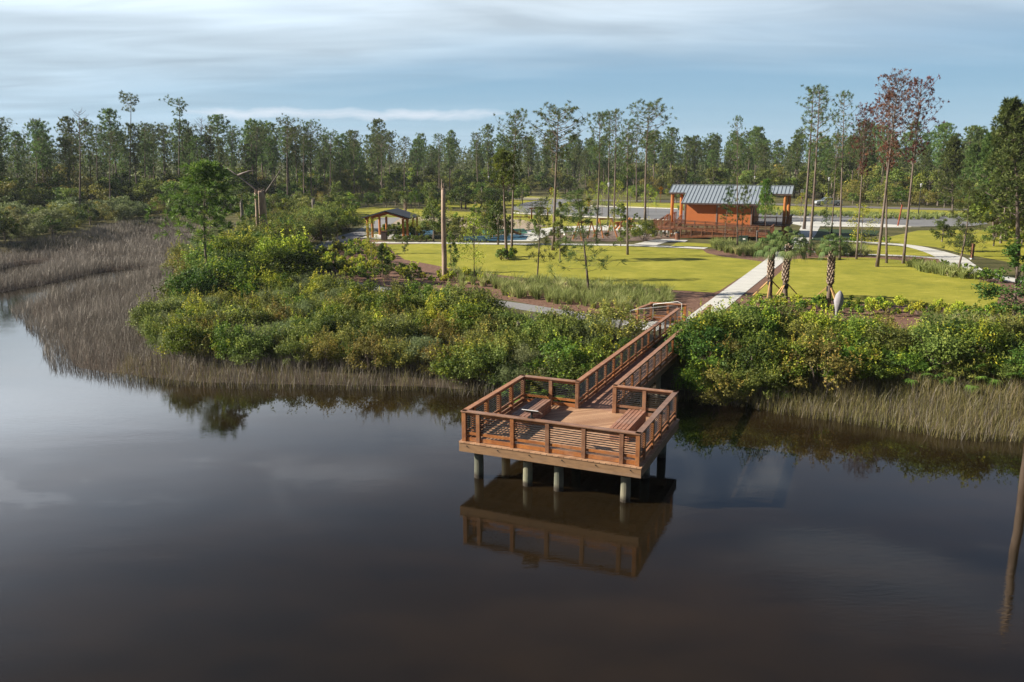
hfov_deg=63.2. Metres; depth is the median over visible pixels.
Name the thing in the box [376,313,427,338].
shrub
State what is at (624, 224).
leafy tree
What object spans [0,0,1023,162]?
sky
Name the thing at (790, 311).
shrub
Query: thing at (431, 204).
leafy tree
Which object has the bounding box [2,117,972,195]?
wood
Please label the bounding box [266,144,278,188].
pine tree
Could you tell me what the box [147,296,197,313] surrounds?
shrub
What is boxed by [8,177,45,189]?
understorey tree
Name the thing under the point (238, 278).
shrub
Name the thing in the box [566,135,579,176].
pine tree
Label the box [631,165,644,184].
understorey tree
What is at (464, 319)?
shrub
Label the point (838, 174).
understorey tree
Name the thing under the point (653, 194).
bushy tree
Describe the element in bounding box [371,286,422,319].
shrub
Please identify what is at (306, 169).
pine tree
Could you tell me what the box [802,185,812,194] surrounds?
understorey tree
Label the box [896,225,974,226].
curb
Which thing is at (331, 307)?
shrub
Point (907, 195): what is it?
bushy tree
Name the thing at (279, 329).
shrub
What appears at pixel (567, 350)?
shrub
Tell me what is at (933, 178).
understorey tree
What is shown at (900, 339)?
shrub
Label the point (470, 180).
understorey tree
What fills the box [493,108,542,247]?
pine tree
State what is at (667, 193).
bushy tree
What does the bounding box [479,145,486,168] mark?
pine tree
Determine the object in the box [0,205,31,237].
bushy tree
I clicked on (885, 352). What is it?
palmetto
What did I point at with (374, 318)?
shrub
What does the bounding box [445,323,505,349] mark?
shrub
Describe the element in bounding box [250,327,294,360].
shrub
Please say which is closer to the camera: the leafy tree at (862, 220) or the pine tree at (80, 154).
the leafy tree at (862, 220)
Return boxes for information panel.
[522,409,541,418]
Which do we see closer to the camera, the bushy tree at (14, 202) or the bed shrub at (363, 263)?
the bed shrub at (363, 263)
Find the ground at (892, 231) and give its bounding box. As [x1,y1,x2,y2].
[0,163,1023,437]
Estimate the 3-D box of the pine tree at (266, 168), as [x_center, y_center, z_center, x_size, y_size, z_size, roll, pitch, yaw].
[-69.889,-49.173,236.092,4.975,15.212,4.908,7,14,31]
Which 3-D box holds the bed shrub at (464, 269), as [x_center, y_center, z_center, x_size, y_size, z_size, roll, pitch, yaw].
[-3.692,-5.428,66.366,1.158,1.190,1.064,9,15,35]
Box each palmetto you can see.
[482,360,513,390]
[496,362,543,387]
[500,369,541,401]
[539,375,573,398]
[567,374,603,398]
[694,358,734,391]
[732,367,775,393]
[808,355,849,385]
[865,349,900,375]
[880,349,935,370]
[897,358,949,385]
[923,351,960,372]
[947,358,996,393]
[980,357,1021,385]
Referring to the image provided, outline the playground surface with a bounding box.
[549,231,674,240]
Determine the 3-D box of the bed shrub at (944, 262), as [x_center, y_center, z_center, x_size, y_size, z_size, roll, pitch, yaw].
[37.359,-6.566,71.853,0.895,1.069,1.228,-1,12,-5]
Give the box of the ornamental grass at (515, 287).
[404,219,1020,327]
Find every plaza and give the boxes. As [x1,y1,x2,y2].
[500,225,674,240]
[792,221,905,226]
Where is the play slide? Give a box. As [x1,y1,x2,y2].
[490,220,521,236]
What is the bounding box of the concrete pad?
[623,321,672,330]
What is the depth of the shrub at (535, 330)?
42.66 m
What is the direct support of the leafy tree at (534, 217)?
on the plaza at (529, 232)
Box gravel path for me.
[312,217,628,328]
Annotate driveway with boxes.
[511,199,584,210]
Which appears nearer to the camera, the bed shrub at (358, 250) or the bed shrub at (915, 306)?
the bed shrub at (915, 306)
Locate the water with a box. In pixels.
[0,262,1023,681]
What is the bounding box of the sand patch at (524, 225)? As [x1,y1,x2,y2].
[392,217,545,229]
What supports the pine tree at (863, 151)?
on the lawn at (862, 278)
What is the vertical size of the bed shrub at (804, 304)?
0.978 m
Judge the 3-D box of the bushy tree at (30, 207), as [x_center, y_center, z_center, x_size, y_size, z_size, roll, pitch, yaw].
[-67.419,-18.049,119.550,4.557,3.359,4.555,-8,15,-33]
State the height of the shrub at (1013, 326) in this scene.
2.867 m
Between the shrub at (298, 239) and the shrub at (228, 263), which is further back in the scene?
the shrub at (298, 239)
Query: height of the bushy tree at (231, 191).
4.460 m
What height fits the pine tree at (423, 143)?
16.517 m
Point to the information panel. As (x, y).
(531, 412)
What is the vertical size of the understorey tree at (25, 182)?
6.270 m
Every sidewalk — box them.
[372,242,707,248]
[636,239,664,244]
[658,239,686,241]
[686,225,819,321]
[814,252,937,258]
[830,240,1020,282]
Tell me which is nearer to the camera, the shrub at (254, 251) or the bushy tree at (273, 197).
the shrub at (254, 251)
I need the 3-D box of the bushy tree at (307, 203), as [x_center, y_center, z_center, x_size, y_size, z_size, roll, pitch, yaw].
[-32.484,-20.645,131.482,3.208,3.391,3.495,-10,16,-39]
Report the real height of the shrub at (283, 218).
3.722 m
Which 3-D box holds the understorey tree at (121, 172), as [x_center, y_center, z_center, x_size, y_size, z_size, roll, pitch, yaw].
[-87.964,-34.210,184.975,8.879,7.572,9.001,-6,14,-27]
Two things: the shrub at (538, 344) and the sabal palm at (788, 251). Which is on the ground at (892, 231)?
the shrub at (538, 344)
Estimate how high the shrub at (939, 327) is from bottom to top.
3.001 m
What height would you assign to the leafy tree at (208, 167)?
10.242 m
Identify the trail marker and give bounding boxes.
[969,243,974,258]
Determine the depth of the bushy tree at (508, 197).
180.24 m
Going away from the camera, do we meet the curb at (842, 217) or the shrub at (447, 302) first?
the shrub at (447, 302)
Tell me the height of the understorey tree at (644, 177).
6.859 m
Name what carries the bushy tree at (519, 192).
on the verge at (508, 205)
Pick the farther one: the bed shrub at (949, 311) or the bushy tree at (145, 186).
the bushy tree at (145, 186)
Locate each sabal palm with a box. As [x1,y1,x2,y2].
[399,194,410,210]
[461,191,469,208]
[752,230,784,297]
[769,226,809,303]
[794,238,815,258]
[807,233,848,306]
[831,236,852,255]
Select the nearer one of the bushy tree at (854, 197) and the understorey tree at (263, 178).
the bushy tree at (854, 197)
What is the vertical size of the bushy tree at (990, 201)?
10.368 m
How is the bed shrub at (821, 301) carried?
on the mulch bed
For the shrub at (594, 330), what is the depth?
42.39 m
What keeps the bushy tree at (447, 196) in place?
on the ground at (892, 231)
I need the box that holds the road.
[291,195,966,210]
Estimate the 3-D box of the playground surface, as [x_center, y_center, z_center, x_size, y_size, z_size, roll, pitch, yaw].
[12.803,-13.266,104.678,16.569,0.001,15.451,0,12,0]
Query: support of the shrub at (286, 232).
on the ground at (892, 231)
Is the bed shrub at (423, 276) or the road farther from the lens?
the road
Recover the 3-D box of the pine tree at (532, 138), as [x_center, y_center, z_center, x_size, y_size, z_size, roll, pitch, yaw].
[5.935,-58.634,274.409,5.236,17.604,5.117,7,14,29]
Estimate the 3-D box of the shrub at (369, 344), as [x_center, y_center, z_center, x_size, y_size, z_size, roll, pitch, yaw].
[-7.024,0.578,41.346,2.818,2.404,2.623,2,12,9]
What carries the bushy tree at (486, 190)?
on the verge at (508, 205)
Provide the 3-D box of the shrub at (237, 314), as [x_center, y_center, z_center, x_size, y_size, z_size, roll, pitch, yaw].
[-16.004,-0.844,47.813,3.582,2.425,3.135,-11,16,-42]
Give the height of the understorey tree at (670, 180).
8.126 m
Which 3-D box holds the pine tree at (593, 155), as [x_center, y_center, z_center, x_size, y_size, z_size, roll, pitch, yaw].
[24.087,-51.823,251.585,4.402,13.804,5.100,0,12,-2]
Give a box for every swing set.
[572,221,594,239]
[593,218,617,237]
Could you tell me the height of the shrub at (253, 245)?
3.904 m
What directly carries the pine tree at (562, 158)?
on the ground at (892, 231)
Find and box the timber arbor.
[510,208,548,218]
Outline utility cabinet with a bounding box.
[739,235,747,241]
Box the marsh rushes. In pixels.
[0,215,1023,441]
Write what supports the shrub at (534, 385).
on the ground at (892, 231)
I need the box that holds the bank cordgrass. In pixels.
[109,340,1023,441]
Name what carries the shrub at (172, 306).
on the ground at (892, 231)
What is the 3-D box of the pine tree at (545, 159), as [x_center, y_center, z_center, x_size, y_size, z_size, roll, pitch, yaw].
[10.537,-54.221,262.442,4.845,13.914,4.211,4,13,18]
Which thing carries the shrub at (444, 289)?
on the ground at (892, 231)
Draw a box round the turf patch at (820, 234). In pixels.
[812,229,878,239]
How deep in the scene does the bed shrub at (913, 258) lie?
73.16 m
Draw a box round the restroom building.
[651,184,793,237]
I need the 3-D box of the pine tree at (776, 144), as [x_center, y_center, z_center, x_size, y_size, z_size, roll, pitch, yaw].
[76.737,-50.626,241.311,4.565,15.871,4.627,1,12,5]
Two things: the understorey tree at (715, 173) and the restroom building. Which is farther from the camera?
the understorey tree at (715, 173)
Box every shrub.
[125,295,184,326]
[126,292,181,330]
[135,309,184,335]
[138,304,176,328]
[138,312,170,344]
[144,336,164,350]
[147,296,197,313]
[152,257,231,299]
[153,311,219,360]
[158,242,195,269]
[158,309,216,340]
[158,330,189,352]
[159,344,186,357]
[161,255,227,299]
[165,289,208,306]
[165,289,214,305]
[169,239,188,253]
[171,255,193,276]
[173,302,196,317]
[174,293,213,316]
[176,234,234,268]
[182,294,224,311]
[184,275,226,298]
[185,240,203,248]
[186,303,241,330]
[186,331,232,361]
[187,315,219,347]
[189,250,222,269]
[191,251,256,288]
[194,304,229,315]
[196,226,227,238]
[198,320,234,357]
[200,284,251,306]
[201,251,255,271]
[201,300,228,313]
[201,302,235,312]
[201,323,281,365]
[202,227,235,238]
[204,307,248,324]
[205,249,252,268]
[207,292,244,305]
[209,228,269,262]
[209,317,259,361]
[210,300,280,327]
[211,265,259,300]
[212,244,260,260]
[213,263,271,286]
[214,301,263,314]
[216,277,245,299]
[217,306,251,326]
[217,321,274,357]
[219,276,257,305]
[219,298,251,309]
[225,228,270,241]
[225,272,261,295]
[225,289,259,307]
[226,226,276,251]
[226,241,257,261]
[228,217,273,236]
[229,243,261,264]
[231,217,259,232]
[231,317,259,327]
[238,256,269,273]
[244,323,270,355]
[245,222,283,241]
[245,297,295,329]
[246,236,324,281]
[246,286,299,310]
[247,228,295,253]
[249,252,270,274]
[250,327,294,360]
[251,276,278,291]
[251,292,278,310]
[252,221,290,241]
[252,287,289,305]
[253,215,311,242]
[253,278,284,297]
[255,212,276,221]
[255,227,314,261]
[258,263,301,284]
[259,233,291,269]
[261,321,298,346]
[262,315,302,342]
[266,241,328,281]
[267,207,294,216]
[268,264,308,293]
[269,217,300,234]
[269,281,299,296]
[269,333,323,367]
[271,228,325,252]
[272,309,310,326]
[273,210,294,222]
[273,292,308,312]
[274,299,312,321]
[275,296,321,315]
[277,291,311,302]
[278,215,304,233]
[280,311,309,334]
[284,311,330,349]
[286,205,327,221]
[288,272,315,291]
[290,206,337,220]
[292,287,317,301]
[293,209,334,241]
[294,218,316,239]
[295,325,345,368]
[295,335,331,360]
[299,266,341,302]
[300,304,349,334]
[301,202,317,211]
[302,271,354,299]
[303,294,326,311]
[304,304,354,333]
[306,205,340,220]
[306,211,337,238]
[311,297,348,314]
[312,214,342,234]
[313,201,341,216]
[314,287,347,307]
[314,320,356,359]
[319,303,355,317]
[323,289,365,312]
[327,261,341,272]
[329,252,340,261]
[330,305,373,341]
[332,204,365,230]
[332,243,343,253]
[332,337,367,368]
[333,274,380,309]
[334,279,366,298]
[336,255,348,262]
[338,265,350,275]
[340,325,401,373]
[342,261,353,269]
[342,324,381,345]
[343,251,352,257]
[344,239,354,244]
[344,248,355,256]
[344,310,420,348]
[346,267,360,278]
[346,286,385,313]
[353,263,366,273]
[354,246,363,255]
[355,255,365,261]
[355,265,365,276]
[356,310,394,342]
[358,261,372,269]
[359,268,372,278]
[363,293,391,314]
[364,249,375,255]
[367,275,422,304]
[370,259,380,268]
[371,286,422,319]
[371,334,424,372]
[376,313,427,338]
[377,292,422,320]
[385,252,396,263]
[387,289,435,314]
[388,328,429,354]
[391,302,428,318]
[392,222,400,229]
[392,335,443,369]
[394,228,405,234]
[396,268,406,277]
[397,278,443,307]
[397,305,429,329]
[401,225,415,235]
[404,309,445,342]
[405,261,418,270]
[405,269,418,277]
[405,274,413,282]
[406,322,443,350]
[414,289,453,324]
[415,337,463,375]
[417,308,459,349]
[419,272,428,278]
[421,279,455,305]
[425,291,458,315]
[427,332,501,384]
[428,275,435,282]
[434,275,506,317]
[434,286,473,318]
[436,266,449,277]
[439,274,447,282]
[441,325,474,345]
[443,309,478,330]
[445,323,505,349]
[446,292,512,332]
[448,331,492,348]
[448,337,520,384]
[449,270,456,277]
[454,321,514,373]
[460,304,514,336]
[461,283,508,313]
[462,267,471,274]
[467,313,514,335]
[477,273,487,278]
[479,362,534,391]
[486,306,531,330]
[490,319,537,350]
[495,250,507,259]
[499,343,564,384]
[502,248,514,259]
[507,327,558,364]
[507,347,531,369]
[508,246,517,253]
[511,318,523,335]
[518,367,547,396]
[520,305,581,341]
[523,330,609,384]
[532,324,589,349]
[534,305,574,338]
[539,299,607,342]
[540,350,602,392]
[568,296,655,345]
[569,317,619,347]
[576,328,633,371]
[579,347,618,383]
[612,334,640,353]
[661,306,733,364]
[663,298,749,355]
[671,348,726,395]
[692,294,775,345]
[692,360,753,405]
[699,359,761,398]
[709,331,755,367]
[721,296,759,324]
[722,315,790,375]
[726,296,792,340]
[731,361,787,399]
[735,310,788,348]
[738,340,771,361]
[746,294,767,307]
[748,331,819,386]
[752,295,809,342]
[764,295,786,308]
[764,370,811,397]
[771,328,880,393]
[772,293,786,301]
[773,316,834,345]
[775,298,787,305]
[775,310,810,340]
[775,331,812,369]
[789,294,802,301]
[794,298,809,311]
[795,318,853,351]
[796,324,840,357]
[799,301,843,330]
[810,295,824,308]
[811,299,828,311]
[816,293,827,303]
[816,335,873,381]
[822,307,873,327]
[828,304,843,313]
[830,315,871,340]
[833,310,898,357]
[842,300,851,310]
[843,317,924,355]
[843,342,899,384]
[846,300,855,307]
[848,295,863,304]
[849,235,856,242]
[849,304,864,314]
[860,308,906,344]
[864,297,877,307]
[864,299,884,313]
[876,295,885,303]
[880,300,893,311]
[884,346,931,376]
[885,317,989,375]
[888,323,912,347]
[890,307,901,315]
[893,294,908,308]
[901,317,926,331]
[903,305,914,315]
[910,257,924,263]
[912,300,925,313]
[913,303,978,362]
[916,300,1006,347]
[922,304,938,316]
[932,297,948,310]
[933,302,948,309]
[935,347,989,380]
[936,307,1020,373]
[939,259,949,265]
[942,306,956,315]
[949,308,1023,353]
[951,300,965,309]
[958,305,980,318]
[973,305,991,316]
[973,320,1023,368]
[976,270,988,281]
[981,303,994,315]
[982,267,995,280]
[987,345,1023,381]
[990,307,1006,319]
[993,273,1004,282]
[997,305,1023,330]
[1007,339,1023,378]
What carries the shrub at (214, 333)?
on the ground at (892, 231)
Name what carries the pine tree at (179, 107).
on the ground at (892, 231)
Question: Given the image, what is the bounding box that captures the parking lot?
[516,205,986,225]
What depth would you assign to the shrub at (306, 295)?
56.72 m
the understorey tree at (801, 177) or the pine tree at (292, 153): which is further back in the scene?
the understorey tree at (801, 177)
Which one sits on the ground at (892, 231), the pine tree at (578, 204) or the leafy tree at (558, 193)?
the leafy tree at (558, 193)
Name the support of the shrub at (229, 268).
on the ground at (892, 231)
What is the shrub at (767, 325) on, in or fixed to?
on the ground at (892, 231)
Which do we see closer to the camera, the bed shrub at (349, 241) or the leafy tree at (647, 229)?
the bed shrub at (349, 241)
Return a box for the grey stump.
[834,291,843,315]
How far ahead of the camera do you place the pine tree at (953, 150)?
136.85 m
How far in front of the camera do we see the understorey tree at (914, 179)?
180.41 m
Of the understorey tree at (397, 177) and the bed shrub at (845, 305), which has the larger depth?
the understorey tree at (397, 177)
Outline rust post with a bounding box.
[897,205,902,225]
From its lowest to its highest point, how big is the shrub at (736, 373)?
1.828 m
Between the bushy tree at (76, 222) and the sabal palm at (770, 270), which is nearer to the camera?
the sabal palm at (770, 270)
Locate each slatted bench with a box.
[511,398,550,427]
[609,409,645,441]
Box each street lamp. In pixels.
[607,183,609,225]
[918,183,921,214]
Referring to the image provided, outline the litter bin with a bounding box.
[675,231,679,239]
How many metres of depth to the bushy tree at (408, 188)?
169.63 m
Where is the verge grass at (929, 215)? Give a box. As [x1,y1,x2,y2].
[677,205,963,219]
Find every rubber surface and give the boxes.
[464,234,527,240]
[482,229,526,233]
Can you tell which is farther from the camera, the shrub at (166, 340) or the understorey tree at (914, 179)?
the understorey tree at (914, 179)
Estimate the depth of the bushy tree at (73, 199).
132.46 m
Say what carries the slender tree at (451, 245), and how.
on the mulch bed
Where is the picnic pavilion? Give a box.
[360,208,419,238]
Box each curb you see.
[516,212,668,219]
[590,205,676,208]
[792,216,945,217]
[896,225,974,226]
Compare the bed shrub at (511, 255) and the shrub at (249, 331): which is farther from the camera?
the bed shrub at (511, 255)
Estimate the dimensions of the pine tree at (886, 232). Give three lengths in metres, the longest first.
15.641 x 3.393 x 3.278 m
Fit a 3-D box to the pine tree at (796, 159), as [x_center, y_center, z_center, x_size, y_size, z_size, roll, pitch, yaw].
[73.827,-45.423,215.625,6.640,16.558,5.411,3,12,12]
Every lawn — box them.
[347,207,658,231]
[386,244,761,292]
[671,242,710,246]
[757,257,999,308]
[849,230,1023,263]
[854,245,934,256]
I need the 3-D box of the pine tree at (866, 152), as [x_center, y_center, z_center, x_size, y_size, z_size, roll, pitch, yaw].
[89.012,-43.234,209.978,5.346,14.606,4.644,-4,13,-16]
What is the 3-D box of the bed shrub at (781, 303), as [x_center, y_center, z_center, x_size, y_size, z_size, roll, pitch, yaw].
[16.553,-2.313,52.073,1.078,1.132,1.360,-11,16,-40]
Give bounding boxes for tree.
[0,116,18,183]
[0,122,12,174]
[0,168,25,189]
[0,182,16,203]
[0,185,16,206]
[0,195,32,216]
[0,200,31,213]
[0,203,37,222]
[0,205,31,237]
[0,208,46,236]
[0,211,20,240]
[1,130,31,183]
[1,161,9,176]
[1,180,30,202]
[5,190,27,202]
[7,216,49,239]
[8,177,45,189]
[10,140,23,177]
[13,186,51,206]
[14,177,35,186]
[22,118,46,183]
[24,119,55,182]
[25,182,48,204]
[26,165,81,195]
[27,137,51,175]
[27,205,52,210]
[27,208,39,215]
[28,189,53,206]
[29,129,56,182]
[30,141,49,172]
[33,167,87,188]
[35,207,74,234]
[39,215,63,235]
[43,171,78,200]
[43,187,69,203]
[44,202,89,231]
[45,148,64,173]
[48,197,84,208]
[49,170,95,198]
[52,136,78,178]
[52,200,84,215]
[56,115,81,182]
[57,136,79,181]
[58,187,86,203]
[59,180,108,204]
[63,133,77,181]
[68,109,92,206]
[68,184,111,202]
[69,209,88,227]
[70,204,81,224]
[75,117,98,182]
[80,203,101,225]
[85,179,129,202]
[85,201,118,220]
[86,124,105,180]
[86,180,120,201]
[90,155,104,179]
[91,199,123,219]
[94,170,133,185]
[94,176,126,185]
[97,107,123,172]
[97,136,109,176]
[99,130,127,200]
[99,200,132,220]
[100,130,123,173]
[104,195,150,217]
[107,173,140,199]
[114,130,132,174]
[117,90,138,181]
[118,147,131,174]
[119,186,138,204]
[120,122,147,195]
[123,200,150,217]
[125,176,148,195]
[126,143,154,175]
[130,179,161,211]
[133,121,155,178]
[133,127,156,170]
[136,180,170,198]
[137,140,157,178]
[138,123,162,177]
[139,131,160,177]
[139,177,163,197]
[139,192,155,207]
[143,158,268,265]
[143,196,164,213]
[147,122,175,174]
[150,195,166,213]
[150,203,168,215]
[154,129,172,176]
[158,94,187,176]
[159,180,186,203]
[161,172,187,191]
[162,176,185,191]
[164,118,193,179]
[165,201,189,216]
[169,137,182,173]
[180,124,200,177]
[180,132,200,169]
[183,135,212,169]
[188,184,215,207]
[191,118,212,159]
[195,134,220,161]
[199,125,221,161]
[205,114,232,162]
[209,138,227,170]
[217,168,254,192]
[217,189,239,208]
[220,124,242,168]
[223,154,230,168]
[224,131,242,167]
[224,165,282,227]
[227,167,257,190]
[230,183,248,193]
[232,192,251,210]
[235,118,266,179]
[235,143,251,177]
[235,201,253,217]
[236,129,256,177]
[239,193,269,207]
[240,201,243,216]
[241,174,278,195]
[242,123,271,179]
[242,193,252,204]
[243,198,271,218]
[244,132,261,169]
[249,172,270,190]
[252,119,275,190]
[254,190,258,226]
[255,128,268,168]
[259,121,280,185]
[259,149,269,177]
[261,137,278,185]
[265,193,281,213]
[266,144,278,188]
[270,190,290,205]
[271,114,302,206]
[274,177,290,188]
[275,126,296,186]
[275,184,291,197]
[275,198,293,212]
[276,137,294,185]
[278,192,293,208]
[284,127,302,186]
[285,191,315,208]
[286,171,302,189]
[289,154,295,193]
[290,171,315,193]
[290,195,311,212]
[294,126,318,192]
[297,138,313,195]
[297,199,316,211]
[298,119,327,195]
[300,134,316,172]
[300,172,321,195]
[305,182,326,196]
[308,166,327,189]
[311,140,319,179]
[312,150,326,175]
[313,134,332,184]
[314,191,334,205]
[315,201,327,209]
[316,194,329,209]
[318,167,339,185]
[320,127,345,201]
[321,144,333,168]
[321,177,343,195]
[323,195,346,207]
[327,170,352,192]
[328,158,337,173]
[328,169,366,193]
[329,138,348,171]
[329,181,343,198]
[329,220,345,249]
[330,196,352,209]
[332,133,351,171]
[332,190,354,209]
[342,149,353,179]
[343,171,364,193]
[344,192,360,208]
[345,130,358,169]
[346,129,366,193]
[347,142,364,170]
[348,167,373,196]
[349,169,369,192]
[352,147,365,195]
[353,194,361,203]
[359,134,376,179]
[360,178,380,193]
[363,190,377,204]
[363,194,375,207]
[363,217,378,272]
[365,129,396,193]
[366,118,386,194]
[367,172,379,185]
[369,175,391,195]
[369,193,379,204]
[371,151,385,171]
[371,243,390,277]
[375,186,393,206]
[378,138,391,172]
[383,130,397,181]
[386,167,406,190]
[388,187,404,205]
[392,172,406,190]
[392,192,401,205]
[396,136,414,190]
[398,182,415,206]
[402,237,408,251]
[405,174,422,190]
[406,149,423,173]
[406,168,419,182]
[408,139,423,190]
[408,208,421,230]
[409,189,423,207]
[410,184,427,207]
[412,176,430,193]
[414,132,430,174]
[415,218,440,236]
[417,166,438,184]
[419,140,427,171]
[420,196,446,241]
[420,210,449,227]
[421,182,440,200]
[423,145,438,191]
[424,192,434,204]
[425,151,431,172]
[426,174,446,190]
[430,148,442,170]
[432,133,447,191]
[432,151,440,188]
[432,172,447,185]
[432,190,449,203]
[435,212,463,233]
[437,176,454,188]
[438,195,450,206]
[439,138,458,190]
[441,179,446,280]
[441,231,459,269]
[444,129,456,176]
[446,184,475,208]
[447,138,461,187]
[447,179,454,189]
[447,212,460,227]
[449,215,474,238]
[451,169,476,184]
[454,211,492,277]
[460,172,482,188]
[460,216,470,238]
[465,215,491,233]
[467,181,485,203]
[468,140,484,167]
[469,132,487,181]
[469,203,481,217]
[472,183,494,201]
[472,190,490,206]
[473,153,484,173]
[473,211,501,230]
[476,171,496,182]
[477,148,523,258]
[478,123,495,175]
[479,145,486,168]
[480,202,490,213]
[481,142,494,168]
[481,195,514,244]
[483,182,502,200]
[489,184,508,205]
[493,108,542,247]
[493,133,509,169]
[500,174,520,190]
[504,127,527,161]
[505,193,511,201]
[508,170,522,188]
[514,182,530,203]
[514,202,529,227]
[517,135,536,175]
[518,195,560,277]
[520,171,533,182]
[521,136,537,189]
[523,174,538,193]
[528,100,591,249]
[530,206,546,235]
[534,151,541,188]
[535,172,547,188]
[538,147,551,190]
[539,177,557,193]
[540,168,568,186]
[543,129,562,176]
[546,188,564,224]
[546,188,626,290]
[549,201,567,260]
[552,177,562,190]
[554,151,560,187]
[558,145,565,171]
[558,175,572,193]
[559,201,575,230]
[563,144,573,189]
[563,177,578,189]
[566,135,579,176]
[566,135,580,190]
[569,148,581,190]
[573,139,583,187]
[575,198,588,216]
[578,150,591,192]
[582,139,598,191]
[583,137,595,165]
[584,188,597,211]
[585,111,611,241]
[585,179,601,190]
[586,175,600,191]
[587,140,597,187]
[587,147,597,189]
[593,148,606,183]
[594,167,610,181]
[594,182,609,206]
[596,136,610,192]
[601,108,627,226]
[602,109,621,217]
[602,178,618,193]
[604,158,610,189]
[606,209,617,226]
[607,169,619,183]
[609,203,632,245]
[610,180,628,208]
[612,137,626,185]
[613,171,624,190]
[614,120,642,254]
[617,167,647,188]
[618,132,636,163]
[624,155,632,165]
[625,188,637,205]
[626,98,676,220]
[628,186,643,200]
[628,217,662,241]
[629,124,643,201]
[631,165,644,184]
[631,213,640,236]
[634,171,651,183]
[637,164,668,187]
[638,131,652,168]
[639,176,664,191]
[639,184,656,208]
[641,130,668,186]
[642,135,656,182]
[646,186,657,200]
[656,139,668,187]
[659,146,667,188]
[660,142,676,167]
[662,127,682,189]
[663,183,676,200]
[666,166,686,185]
[666,170,690,186]
[666,188,684,202]
[667,165,696,181]
[669,164,690,182]
[676,153,682,166]
[679,135,696,181]
[685,172,702,183]
[688,141,702,183]
[689,135,701,175]
[697,141,707,174]
[698,166,726,184]
[700,139,717,181]
[702,133,721,178]
[706,149,718,172]
[706,168,732,184]
[713,136,721,167]
[720,186,738,234]
[721,177,738,184]
[722,141,730,167]
[722,150,735,173]
[726,130,742,180]
[726,139,738,179]
[727,115,745,245]
[731,137,749,175]
[731,138,745,175]
[734,177,752,243]
[738,170,761,185]
[742,130,754,169]
[744,147,753,169]
[745,125,767,175]
[746,127,766,172]
[752,144,771,172]
[753,140,770,168]
[754,178,778,227]
[755,170,786,185]
[760,163,791,185]
[762,139,774,169]
[770,139,784,176]
[770,147,786,175]
[783,177,798,190]
[784,144,800,177]
[785,133,808,196]
[788,129,806,192]
[793,192,808,215]
[795,171,818,194]
[796,84,828,228]
[798,86,840,256]
[799,166,819,181]
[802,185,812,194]
[803,170,826,198]
[803,170,829,193]
[804,142,817,197]
[815,135,825,193]
[815,138,833,194]
[817,138,833,196]
[817,148,839,196]
[819,177,840,196]
[820,193,834,215]
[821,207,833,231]
[825,89,857,259]
[827,170,852,199]
[830,131,846,232]
[830,133,846,196]
[835,179,866,199]
[836,185,859,198]
[838,164,889,200]
[841,156,854,177]
[843,135,857,198]
[843,171,871,191]
[844,139,858,178]
[845,102,879,258]
[847,202,880,256]
[848,192,859,204]
[849,119,874,182]
[856,142,877,182]
[862,166,902,190]
[862,167,882,182]
[863,180,897,202]
[864,68,931,266]
[864,90,908,262]
[866,125,881,171]
[867,179,882,194]
[873,191,882,203]
[874,125,894,201]
[874,170,906,200]
[876,139,895,180]
[882,167,913,202]
[883,183,905,199]
[885,130,898,164]
[890,152,899,168]
[892,187,913,204]
[892,195,902,205]
[894,69,948,263]
[895,175,926,202]
[896,132,916,167]
[897,172,913,188]
[901,173,927,203]
[903,121,928,175]
[905,191,916,204]
[907,188,939,203]
[912,169,942,204]
[916,149,931,177]
[917,132,935,165]
[918,141,932,168]
[924,175,951,205]
[925,124,957,200]
[929,219,955,241]
[931,135,966,215]
[932,122,956,203]
[935,176,994,269]
[935,192,954,207]
[953,229,976,247]
[956,143,981,200]
[958,177,1001,236]
[959,124,983,203]
[965,125,991,145]
[965,173,1022,240]
[966,132,1003,239]
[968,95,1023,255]
[969,171,1022,242]
[971,242,1023,319]
[980,224,1008,245]
[991,184,1023,231]
[992,132,1023,203]
[1004,234,1021,255]
[1006,228,1023,239]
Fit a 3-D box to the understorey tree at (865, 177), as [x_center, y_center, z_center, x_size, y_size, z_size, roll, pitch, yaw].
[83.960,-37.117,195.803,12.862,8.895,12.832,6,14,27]
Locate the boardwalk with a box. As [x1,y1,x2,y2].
[458,301,711,502]
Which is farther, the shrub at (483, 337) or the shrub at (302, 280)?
the shrub at (302, 280)
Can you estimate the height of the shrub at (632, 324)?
2.758 m
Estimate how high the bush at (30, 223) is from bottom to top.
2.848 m
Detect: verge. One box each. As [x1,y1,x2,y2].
[437,196,561,208]
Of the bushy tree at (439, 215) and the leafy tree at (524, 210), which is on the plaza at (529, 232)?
the leafy tree at (524, 210)
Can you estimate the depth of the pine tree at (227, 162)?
217.15 m
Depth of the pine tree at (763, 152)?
238.16 m
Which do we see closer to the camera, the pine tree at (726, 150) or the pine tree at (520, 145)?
the pine tree at (520, 145)
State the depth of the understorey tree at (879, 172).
202.88 m
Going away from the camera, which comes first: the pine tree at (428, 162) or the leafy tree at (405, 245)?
the leafy tree at (405, 245)
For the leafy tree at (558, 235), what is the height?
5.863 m
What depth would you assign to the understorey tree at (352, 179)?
211.51 m
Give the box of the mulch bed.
[314,238,1023,329]
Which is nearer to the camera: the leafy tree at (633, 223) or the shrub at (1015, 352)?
the shrub at (1015, 352)
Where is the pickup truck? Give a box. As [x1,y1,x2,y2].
[814,197,842,205]
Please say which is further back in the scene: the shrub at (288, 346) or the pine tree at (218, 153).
the pine tree at (218, 153)

